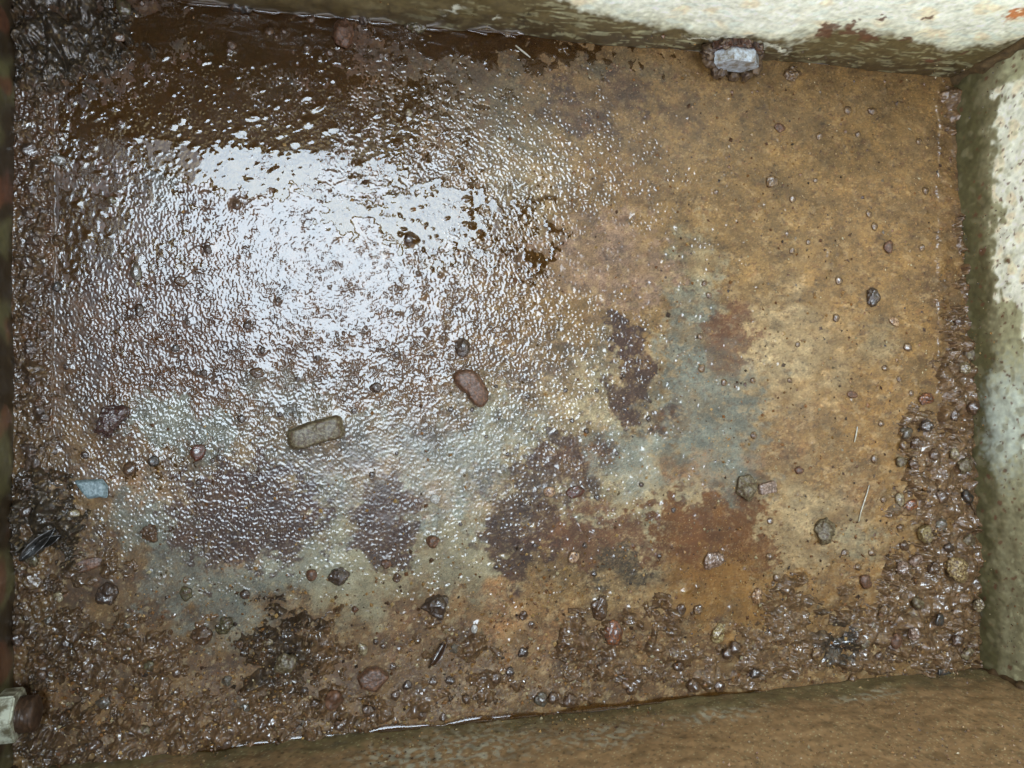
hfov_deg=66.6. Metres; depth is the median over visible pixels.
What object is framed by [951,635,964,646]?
pebble
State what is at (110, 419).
stone
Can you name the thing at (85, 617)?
pebble
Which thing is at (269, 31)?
pebble
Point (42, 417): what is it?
pebble
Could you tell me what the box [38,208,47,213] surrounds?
pebble
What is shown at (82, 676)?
pebble
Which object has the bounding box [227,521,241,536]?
twig
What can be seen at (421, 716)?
pebble
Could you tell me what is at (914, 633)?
pebble
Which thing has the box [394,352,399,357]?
pebble
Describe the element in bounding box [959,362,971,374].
pebble
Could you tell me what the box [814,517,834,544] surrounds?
pebble
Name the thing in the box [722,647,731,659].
pebble
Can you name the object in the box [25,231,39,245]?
pebble
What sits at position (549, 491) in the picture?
pebble
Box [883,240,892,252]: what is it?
pebble
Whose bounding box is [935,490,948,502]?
pebble
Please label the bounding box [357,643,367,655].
pebble
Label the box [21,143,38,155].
pebble
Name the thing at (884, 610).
pebble
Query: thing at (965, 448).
twig
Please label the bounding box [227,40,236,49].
pebble
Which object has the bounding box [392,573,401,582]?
pebble
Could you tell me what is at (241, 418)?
pebble
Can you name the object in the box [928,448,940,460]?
pebble
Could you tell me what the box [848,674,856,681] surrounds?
pebble
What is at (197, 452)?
pebble
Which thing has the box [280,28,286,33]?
pebble
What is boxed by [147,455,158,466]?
pebble
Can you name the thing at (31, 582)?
pebble
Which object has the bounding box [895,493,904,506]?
pebble
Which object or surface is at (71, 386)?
pebble
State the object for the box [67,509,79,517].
pebble
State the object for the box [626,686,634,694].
pebble
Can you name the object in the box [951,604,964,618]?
pebble
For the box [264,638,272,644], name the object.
pebble
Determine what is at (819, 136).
pebble
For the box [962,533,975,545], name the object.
pebble
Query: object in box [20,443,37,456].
pebble
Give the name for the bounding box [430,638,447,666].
leaf
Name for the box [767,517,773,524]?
pebble
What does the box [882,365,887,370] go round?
pebble
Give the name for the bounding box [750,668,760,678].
pebble
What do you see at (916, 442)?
pebble
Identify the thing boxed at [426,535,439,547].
pebble
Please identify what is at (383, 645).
pebble
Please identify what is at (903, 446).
pebble
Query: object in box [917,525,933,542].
pebble
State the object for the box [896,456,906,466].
pebble
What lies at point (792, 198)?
pebble
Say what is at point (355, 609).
pebble
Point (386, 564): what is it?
pebble
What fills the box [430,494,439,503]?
pebble
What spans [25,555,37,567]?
pebble
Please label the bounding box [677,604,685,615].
pebble
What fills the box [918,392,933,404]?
pebble
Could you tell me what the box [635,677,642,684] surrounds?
pebble
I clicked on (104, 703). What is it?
pebble
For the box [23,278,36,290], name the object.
pebble
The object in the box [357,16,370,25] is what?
pebble
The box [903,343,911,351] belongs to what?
pebble
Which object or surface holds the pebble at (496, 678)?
on the mud
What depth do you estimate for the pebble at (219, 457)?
0.62 m
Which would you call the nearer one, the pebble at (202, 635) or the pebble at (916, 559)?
the pebble at (202, 635)
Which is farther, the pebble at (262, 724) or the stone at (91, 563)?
the pebble at (262, 724)
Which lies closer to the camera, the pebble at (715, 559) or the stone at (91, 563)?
the stone at (91, 563)
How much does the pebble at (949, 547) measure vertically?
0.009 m
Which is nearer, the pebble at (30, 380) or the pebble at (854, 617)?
the pebble at (30, 380)
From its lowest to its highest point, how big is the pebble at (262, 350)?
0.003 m
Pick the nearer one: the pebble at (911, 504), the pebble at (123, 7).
the pebble at (123, 7)
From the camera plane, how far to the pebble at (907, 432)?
0.76 m
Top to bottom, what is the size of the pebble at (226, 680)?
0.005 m
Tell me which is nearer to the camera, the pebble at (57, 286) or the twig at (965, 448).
the pebble at (57, 286)
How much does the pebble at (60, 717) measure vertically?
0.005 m
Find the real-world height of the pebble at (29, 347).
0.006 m
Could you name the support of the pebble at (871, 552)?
on the metal bin
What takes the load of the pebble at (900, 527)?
on the metal bin
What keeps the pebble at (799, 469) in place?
on the metal bin
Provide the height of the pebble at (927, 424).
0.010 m
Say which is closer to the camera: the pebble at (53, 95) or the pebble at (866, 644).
the pebble at (53, 95)
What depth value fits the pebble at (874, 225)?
0.76 m
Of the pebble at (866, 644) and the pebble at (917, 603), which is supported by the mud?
the pebble at (917, 603)
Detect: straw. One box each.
[515,45,529,57]
[858,485,869,521]
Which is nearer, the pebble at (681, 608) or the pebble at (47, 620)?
the pebble at (47, 620)
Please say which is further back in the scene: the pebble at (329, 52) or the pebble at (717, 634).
the pebble at (717, 634)
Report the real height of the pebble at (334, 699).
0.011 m
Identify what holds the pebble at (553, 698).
on the mud
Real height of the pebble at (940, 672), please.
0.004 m
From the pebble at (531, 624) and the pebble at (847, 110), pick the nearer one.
the pebble at (531, 624)
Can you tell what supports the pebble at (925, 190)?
on the metal bin
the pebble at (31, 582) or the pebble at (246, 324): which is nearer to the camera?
the pebble at (31, 582)
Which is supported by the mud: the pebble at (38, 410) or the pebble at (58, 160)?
the pebble at (38, 410)
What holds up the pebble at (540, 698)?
on the mud
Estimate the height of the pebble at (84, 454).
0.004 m
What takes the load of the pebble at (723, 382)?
on the metal bin
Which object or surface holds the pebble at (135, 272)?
on the metal bin
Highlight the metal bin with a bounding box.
[0,0,1023,767]
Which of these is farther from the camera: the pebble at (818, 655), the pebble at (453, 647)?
the pebble at (818, 655)
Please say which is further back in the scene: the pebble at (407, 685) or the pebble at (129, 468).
the pebble at (407, 685)
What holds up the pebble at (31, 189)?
in the metal bin
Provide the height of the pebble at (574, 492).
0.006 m
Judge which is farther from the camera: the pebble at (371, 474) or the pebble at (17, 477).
the pebble at (371, 474)
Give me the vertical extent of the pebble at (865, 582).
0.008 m
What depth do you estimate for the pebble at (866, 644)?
0.75 m
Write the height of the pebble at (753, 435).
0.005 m
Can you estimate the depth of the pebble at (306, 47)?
0.64 m
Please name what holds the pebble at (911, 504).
on the metal bin
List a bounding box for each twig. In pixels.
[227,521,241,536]
[957,437,975,464]
[962,489,976,515]
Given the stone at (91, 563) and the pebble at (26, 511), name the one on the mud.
the pebble at (26, 511)
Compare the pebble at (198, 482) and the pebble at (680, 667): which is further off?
the pebble at (680, 667)
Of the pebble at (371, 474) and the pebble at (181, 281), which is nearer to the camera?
the pebble at (181, 281)
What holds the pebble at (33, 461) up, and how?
in the metal bin
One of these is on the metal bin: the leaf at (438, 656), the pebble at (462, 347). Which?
the pebble at (462, 347)
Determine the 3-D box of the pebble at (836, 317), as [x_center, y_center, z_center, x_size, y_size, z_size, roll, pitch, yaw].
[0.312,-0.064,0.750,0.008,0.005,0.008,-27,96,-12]
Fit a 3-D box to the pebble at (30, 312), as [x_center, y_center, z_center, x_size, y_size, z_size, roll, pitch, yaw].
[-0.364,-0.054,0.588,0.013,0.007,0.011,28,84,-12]
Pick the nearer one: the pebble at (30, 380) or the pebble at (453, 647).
the pebble at (30, 380)
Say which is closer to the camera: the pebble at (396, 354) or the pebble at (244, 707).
the pebble at (244, 707)
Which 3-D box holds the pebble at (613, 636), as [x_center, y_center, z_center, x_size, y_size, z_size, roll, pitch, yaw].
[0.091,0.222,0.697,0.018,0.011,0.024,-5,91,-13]
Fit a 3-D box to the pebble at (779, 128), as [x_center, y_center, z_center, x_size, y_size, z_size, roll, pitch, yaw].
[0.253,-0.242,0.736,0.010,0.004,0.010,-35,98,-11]
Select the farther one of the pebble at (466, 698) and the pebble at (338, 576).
the pebble at (466, 698)
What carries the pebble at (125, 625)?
on the mud
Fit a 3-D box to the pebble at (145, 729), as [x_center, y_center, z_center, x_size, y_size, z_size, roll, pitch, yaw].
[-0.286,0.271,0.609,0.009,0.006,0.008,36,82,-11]
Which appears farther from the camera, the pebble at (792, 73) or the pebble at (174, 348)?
the pebble at (792, 73)
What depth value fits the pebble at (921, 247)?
0.77 m
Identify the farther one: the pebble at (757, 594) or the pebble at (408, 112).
the pebble at (757, 594)
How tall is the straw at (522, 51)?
0.002 m
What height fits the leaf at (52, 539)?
0.005 m
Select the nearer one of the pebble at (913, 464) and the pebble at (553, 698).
the pebble at (553, 698)
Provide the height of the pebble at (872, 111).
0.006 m
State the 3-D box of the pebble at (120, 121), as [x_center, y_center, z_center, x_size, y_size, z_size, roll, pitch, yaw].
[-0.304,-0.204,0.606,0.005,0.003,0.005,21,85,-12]
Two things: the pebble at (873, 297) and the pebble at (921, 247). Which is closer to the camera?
the pebble at (873, 297)
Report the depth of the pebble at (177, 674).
0.61 m
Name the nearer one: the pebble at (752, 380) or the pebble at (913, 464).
the pebble at (752, 380)
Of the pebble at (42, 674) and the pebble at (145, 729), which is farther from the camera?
the pebble at (145, 729)
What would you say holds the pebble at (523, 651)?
on the metal bin
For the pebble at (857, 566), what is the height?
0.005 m
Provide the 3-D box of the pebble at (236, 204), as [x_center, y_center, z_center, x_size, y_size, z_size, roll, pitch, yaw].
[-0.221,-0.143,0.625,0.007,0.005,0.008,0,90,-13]
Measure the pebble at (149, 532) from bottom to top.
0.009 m
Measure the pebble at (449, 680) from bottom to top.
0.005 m
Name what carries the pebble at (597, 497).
in the metal bin
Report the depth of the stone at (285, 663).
0.62 m
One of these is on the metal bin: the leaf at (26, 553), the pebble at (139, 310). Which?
the pebble at (139, 310)
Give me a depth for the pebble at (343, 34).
0.64 m
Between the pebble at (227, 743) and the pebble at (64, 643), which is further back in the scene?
the pebble at (227, 743)
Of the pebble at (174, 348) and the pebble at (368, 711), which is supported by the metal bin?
the pebble at (174, 348)
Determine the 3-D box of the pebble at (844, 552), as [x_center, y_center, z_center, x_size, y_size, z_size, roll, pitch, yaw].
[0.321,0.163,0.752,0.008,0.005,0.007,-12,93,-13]
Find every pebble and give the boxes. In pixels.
[11,634,23,646]
[13,475,19,481]
[18,506,31,517]
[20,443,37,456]
[20,476,33,490]
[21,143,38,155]
[21,207,33,218]
[21,256,32,267]
[21,304,39,319]
[22,575,41,589]
[23,182,36,194]
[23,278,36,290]
[23,339,36,354]
[24,375,35,386]
[24,455,40,469]
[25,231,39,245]
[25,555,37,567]
[33,403,44,415]
[36,412,49,423]
[36,654,44,661]
[36,670,46,680]
[37,329,45,336]
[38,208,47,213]
[44,616,52,624]
[50,91,57,99]
[50,155,66,165]
[52,281,61,291]
[53,591,63,601]
[56,131,63,137]
[58,713,67,721]
[60,639,69,648]
[63,363,70,369]
[65,382,75,390]
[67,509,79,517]
[68,97,74,102]
[77,671,87,681]
[78,160,84,165]
[80,614,87,619]
[81,451,88,458]
[88,739,102,751]
[95,697,110,708]
[106,197,116,203]
[112,32,124,42]
[116,0,130,15]
[117,118,123,124]
[121,653,129,661]
[122,461,135,475]
[123,621,130,627]
[130,262,141,280]
[134,303,143,316]
[140,524,157,542]
[141,725,149,734]
[143,661,154,671]
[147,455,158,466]
[161,637,170,645]
[171,345,179,351]
[172,670,180,677]
[174,276,187,286]
[179,586,192,601]
[187,721,195,726]
[189,444,205,461]
[190,625,212,645]
[195,479,201,484]
[200,369,206,375]
[203,245,211,253]
[215,617,232,634]
[216,454,222,460]
[221,675,231,686]
[221,739,231,749]
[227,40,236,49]
[232,200,240,209]
[235,640,242,648]
[237,414,245,422]
[239,589,250,598]
[240,704,249,712]
[243,321,250,328]
[249,367,263,377]
[256,718,268,731]
[259,347,264,353]
[264,27,273,35]
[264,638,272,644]
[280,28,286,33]
[301,687,308,692]
[303,44,310,50]
[306,15,314,22]
[306,569,316,580]
[310,699,319,708]
[324,690,343,710]
[326,49,332,55]
[327,567,349,585]
[332,18,353,48]
[334,720,346,730]
[352,606,358,612]
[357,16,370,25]
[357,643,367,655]
[361,705,375,717]
[369,382,381,392]
[369,472,374,477]
[373,639,378,644]
[374,106,379,112]
[378,52,383,58]
[380,642,386,648]
[381,560,391,568]
[390,662,396,669]
[391,690,399,700]
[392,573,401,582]
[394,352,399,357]
[402,680,411,689]
[404,109,411,116]
[405,22,426,33]
[405,235,412,242]
[417,713,426,720]
[422,110,427,115]
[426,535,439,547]
[429,676,437,686]
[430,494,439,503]
[438,712,446,721]
[445,676,454,684]
[450,644,457,653]
[455,338,469,356]
[462,694,470,704]
[471,624,477,632]
[490,672,500,683]
[506,666,514,676]
[518,610,527,620]
[518,647,528,657]
[528,621,534,627]
[534,692,546,706]
[543,486,555,496]
[548,692,558,704]
[562,693,577,707]
[566,486,584,498]
[568,551,578,562]
[594,494,599,500]
[604,620,622,645]
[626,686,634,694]
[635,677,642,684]
[673,661,683,671]
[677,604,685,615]
[686,678,699,692]
[693,604,702,614]
[698,364,704,372]
[703,552,724,569]
[706,292,711,297]
[710,623,724,642]
[714,681,724,691]
[721,379,726,385]
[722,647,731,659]
[730,641,740,653]
[736,474,757,501]
[750,377,755,383]
[750,431,756,438]
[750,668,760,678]
[751,587,762,603]
[758,480,776,494]
[765,553,773,560]
[766,175,778,187]
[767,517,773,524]
[773,574,780,581]
[774,123,784,132]
[784,66,800,81]
[789,195,795,202]
[789,247,794,253]
[795,466,803,473]
[812,646,824,660]
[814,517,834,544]
[816,132,822,139]
[833,314,839,321]
[835,277,842,284]
[841,549,848,555]
[844,106,851,114]
[847,391,857,397]
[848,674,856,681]
[850,612,856,621]
[855,563,860,570]
[859,575,871,588]
[861,640,869,648]
[866,210,871,216]
[866,287,880,306]
[867,107,877,114]
[868,548,875,556]
[871,222,877,230]
[871,455,877,463]
[874,651,883,660]
[878,420,884,426]
[879,605,889,617]
[880,496,886,502]
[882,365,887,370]
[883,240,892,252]
[889,317,898,325]
[891,633,902,648]
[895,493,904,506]
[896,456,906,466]
[896,524,904,531]
[897,561,909,574]
[899,540,908,550]
[900,427,912,438]
[900,441,907,449]
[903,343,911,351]
[905,499,917,510]
[908,459,919,468]
[908,627,920,640]
[909,554,922,566]
[910,436,923,448]
[911,596,923,610]
[916,138,921,144]
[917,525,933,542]
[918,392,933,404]
[919,244,924,250]
[920,418,933,431]
[922,187,928,194]
[927,562,939,574]
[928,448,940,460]
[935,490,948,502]
[935,518,947,531]
[935,614,943,626]
[938,669,950,675]
[943,541,954,552]
[949,448,960,458]
[950,408,959,421]
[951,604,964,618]
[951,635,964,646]
[954,318,964,324]
[957,457,973,473]
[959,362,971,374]
[961,489,973,504]
[961,647,973,659]
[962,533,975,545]
[964,349,974,360]
[966,400,980,414]
[973,599,984,611]
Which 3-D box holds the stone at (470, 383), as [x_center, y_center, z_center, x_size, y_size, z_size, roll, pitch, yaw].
[-0.033,0.002,0.665,0.020,0.012,0.038,-43,99,-10]
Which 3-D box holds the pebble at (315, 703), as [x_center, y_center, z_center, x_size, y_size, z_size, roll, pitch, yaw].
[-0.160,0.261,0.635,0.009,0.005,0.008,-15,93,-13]
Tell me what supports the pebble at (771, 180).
on the metal bin
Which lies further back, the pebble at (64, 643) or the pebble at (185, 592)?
the pebble at (185, 592)
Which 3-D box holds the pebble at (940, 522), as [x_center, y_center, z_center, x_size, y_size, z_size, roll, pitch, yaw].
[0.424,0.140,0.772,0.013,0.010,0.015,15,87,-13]
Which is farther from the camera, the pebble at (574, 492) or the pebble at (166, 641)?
the pebble at (574, 492)
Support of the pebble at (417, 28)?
on the metal bin
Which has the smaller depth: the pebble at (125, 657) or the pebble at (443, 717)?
the pebble at (125, 657)
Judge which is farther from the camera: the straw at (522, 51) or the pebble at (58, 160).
the straw at (522, 51)
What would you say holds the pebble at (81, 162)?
on the water
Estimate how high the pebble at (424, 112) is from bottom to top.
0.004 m
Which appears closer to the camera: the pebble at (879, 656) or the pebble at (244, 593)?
the pebble at (244, 593)
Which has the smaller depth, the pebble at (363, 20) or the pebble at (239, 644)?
the pebble at (239, 644)
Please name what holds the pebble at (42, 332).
in the metal bin
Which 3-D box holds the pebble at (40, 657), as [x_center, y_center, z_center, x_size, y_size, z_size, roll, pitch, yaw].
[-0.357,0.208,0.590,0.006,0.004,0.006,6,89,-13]
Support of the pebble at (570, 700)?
on the metal bin
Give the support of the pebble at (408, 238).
on the water
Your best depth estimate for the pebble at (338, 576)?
0.64 m
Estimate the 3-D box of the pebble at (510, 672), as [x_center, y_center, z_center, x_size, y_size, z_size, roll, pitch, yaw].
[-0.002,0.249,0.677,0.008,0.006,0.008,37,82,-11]
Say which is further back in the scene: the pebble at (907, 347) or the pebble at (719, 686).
the pebble at (907, 347)
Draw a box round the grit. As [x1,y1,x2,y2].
[54,1,1023,767]
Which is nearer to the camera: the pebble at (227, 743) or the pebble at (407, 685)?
the pebble at (227, 743)
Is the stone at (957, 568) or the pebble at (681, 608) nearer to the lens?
the pebble at (681, 608)
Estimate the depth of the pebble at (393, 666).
0.65 m
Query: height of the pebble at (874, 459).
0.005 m
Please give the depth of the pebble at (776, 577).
0.73 m
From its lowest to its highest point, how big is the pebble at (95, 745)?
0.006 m
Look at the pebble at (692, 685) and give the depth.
0.71 m
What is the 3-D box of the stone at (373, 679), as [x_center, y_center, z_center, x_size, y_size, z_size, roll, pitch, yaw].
[-0.116,0.245,0.646,0.021,0.009,0.022,42,81,-10]
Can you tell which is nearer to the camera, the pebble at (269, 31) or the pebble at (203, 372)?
the pebble at (203, 372)
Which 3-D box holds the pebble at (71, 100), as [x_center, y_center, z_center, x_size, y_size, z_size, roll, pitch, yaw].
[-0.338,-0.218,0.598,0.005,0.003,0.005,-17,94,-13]
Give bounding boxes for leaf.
[19,528,54,560]
[35,535,60,548]
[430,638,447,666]
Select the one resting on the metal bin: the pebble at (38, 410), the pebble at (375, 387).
the pebble at (375, 387)
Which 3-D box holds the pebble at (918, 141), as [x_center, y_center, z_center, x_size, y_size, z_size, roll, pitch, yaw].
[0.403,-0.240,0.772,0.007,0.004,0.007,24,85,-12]
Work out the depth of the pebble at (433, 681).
0.66 m
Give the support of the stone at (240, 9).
in the water
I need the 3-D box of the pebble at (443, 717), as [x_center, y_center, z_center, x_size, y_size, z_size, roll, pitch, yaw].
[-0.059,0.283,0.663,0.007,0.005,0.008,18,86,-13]
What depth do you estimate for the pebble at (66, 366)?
0.60 m
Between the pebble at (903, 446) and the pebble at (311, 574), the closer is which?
the pebble at (311, 574)
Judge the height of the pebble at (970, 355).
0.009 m
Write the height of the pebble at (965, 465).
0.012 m
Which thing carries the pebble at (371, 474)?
on the metal bin
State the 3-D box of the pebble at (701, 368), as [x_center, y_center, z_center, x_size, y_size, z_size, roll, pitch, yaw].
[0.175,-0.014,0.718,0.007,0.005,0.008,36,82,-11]
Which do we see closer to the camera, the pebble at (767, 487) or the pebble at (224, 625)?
the pebble at (224, 625)
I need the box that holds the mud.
[7,0,983,767]
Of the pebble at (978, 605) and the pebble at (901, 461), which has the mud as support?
the pebble at (978, 605)
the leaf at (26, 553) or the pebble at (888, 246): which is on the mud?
the leaf at (26, 553)
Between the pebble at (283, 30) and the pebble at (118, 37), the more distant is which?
the pebble at (283, 30)
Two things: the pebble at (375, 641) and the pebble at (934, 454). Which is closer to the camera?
the pebble at (375, 641)
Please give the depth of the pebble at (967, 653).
0.78 m
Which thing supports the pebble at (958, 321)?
in the metal bin
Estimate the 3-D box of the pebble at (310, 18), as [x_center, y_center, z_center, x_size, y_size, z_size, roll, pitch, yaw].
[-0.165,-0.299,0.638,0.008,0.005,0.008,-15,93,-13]
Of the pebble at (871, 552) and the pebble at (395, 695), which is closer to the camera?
the pebble at (395, 695)
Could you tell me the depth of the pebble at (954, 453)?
0.77 m
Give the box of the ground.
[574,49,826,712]
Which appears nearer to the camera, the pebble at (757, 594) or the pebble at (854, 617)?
the pebble at (757, 594)
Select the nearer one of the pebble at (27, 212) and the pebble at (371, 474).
the pebble at (27, 212)
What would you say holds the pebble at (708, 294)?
on the metal bin
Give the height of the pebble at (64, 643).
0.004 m
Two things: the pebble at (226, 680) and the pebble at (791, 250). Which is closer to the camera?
the pebble at (226, 680)
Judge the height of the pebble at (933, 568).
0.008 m
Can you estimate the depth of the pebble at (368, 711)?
0.64 m
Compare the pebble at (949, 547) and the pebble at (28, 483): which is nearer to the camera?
the pebble at (28, 483)
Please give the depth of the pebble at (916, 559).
0.77 m
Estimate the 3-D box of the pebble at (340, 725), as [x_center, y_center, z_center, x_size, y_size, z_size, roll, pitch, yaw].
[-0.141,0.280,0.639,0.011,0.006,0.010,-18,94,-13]
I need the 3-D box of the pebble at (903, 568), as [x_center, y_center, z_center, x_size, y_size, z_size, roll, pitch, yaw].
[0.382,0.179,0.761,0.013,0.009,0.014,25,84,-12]
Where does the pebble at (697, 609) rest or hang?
in the metal bin
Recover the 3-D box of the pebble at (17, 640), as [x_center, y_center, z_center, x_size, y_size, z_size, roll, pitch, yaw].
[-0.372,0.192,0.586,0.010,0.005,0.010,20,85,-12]
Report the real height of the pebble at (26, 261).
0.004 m
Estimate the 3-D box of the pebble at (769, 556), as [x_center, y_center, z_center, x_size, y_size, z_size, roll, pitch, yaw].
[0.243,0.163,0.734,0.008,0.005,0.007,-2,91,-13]
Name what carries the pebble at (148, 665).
on the mud
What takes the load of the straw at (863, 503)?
on the metal bin
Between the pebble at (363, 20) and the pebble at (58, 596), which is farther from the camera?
the pebble at (363, 20)
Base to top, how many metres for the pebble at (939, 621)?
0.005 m
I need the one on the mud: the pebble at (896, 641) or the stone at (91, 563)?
the pebble at (896, 641)
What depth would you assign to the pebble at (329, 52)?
0.64 m
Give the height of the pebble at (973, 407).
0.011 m
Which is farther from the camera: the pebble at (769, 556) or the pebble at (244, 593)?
the pebble at (769, 556)
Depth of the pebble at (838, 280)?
0.75 m
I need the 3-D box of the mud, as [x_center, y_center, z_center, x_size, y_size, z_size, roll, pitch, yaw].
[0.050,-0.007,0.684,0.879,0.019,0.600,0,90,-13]
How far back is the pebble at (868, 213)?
0.76 m
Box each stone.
[75,479,107,498]
[75,557,101,572]
[93,404,128,437]
[95,582,118,605]
[228,4,252,13]
[273,652,297,674]
[286,415,345,449]
[357,667,389,691]
[420,594,448,620]
[453,369,488,406]
[591,595,607,620]
[946,557,968,582]
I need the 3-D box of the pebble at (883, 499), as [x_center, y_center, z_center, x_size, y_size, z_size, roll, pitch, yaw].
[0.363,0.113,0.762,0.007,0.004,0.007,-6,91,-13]
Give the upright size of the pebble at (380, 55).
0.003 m
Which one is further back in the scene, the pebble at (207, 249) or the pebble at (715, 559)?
the pebble at (715, 559)
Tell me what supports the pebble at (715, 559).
on the metal bin
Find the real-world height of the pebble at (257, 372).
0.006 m
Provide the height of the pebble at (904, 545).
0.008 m
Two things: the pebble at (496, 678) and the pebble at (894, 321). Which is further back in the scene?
the pebble at (894, 321)
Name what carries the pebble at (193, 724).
in the metal bin
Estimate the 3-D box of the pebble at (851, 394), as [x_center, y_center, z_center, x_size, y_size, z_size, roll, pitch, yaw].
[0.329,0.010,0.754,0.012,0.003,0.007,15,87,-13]
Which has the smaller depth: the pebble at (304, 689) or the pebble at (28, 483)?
the pebble at (28, 483)
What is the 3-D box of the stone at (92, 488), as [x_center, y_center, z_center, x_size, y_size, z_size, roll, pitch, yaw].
[-0.323,0.081,0.598,0.024,0.009,0.015,0,90,-13]
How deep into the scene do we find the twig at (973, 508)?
0.78 m
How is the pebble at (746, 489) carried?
on the metal bin
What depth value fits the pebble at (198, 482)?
0.62 m
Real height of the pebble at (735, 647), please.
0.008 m
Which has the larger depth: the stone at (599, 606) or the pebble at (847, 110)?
the pebble at (847, 110)
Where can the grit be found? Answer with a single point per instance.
(304, 517)
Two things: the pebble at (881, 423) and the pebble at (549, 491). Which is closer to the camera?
the pebble at (549, 491)
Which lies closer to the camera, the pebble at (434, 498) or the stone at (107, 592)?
the stone at (107, 592)
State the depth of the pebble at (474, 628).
0.67 m
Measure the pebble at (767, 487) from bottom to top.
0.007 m
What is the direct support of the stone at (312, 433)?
in the metal bin
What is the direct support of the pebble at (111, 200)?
on the water
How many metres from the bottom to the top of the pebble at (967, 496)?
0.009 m
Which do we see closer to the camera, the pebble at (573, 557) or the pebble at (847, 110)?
the pebble at (573, 557)
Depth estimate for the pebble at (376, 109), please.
0.65 m
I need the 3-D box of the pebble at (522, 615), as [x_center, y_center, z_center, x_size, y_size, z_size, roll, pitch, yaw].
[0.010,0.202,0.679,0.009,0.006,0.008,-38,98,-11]
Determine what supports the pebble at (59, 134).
on the metal bin
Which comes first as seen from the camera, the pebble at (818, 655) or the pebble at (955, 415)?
the pebble at (818, 655)
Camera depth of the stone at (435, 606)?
0.66 m
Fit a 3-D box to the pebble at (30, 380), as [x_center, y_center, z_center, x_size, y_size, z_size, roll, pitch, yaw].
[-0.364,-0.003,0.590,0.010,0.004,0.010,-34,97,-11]

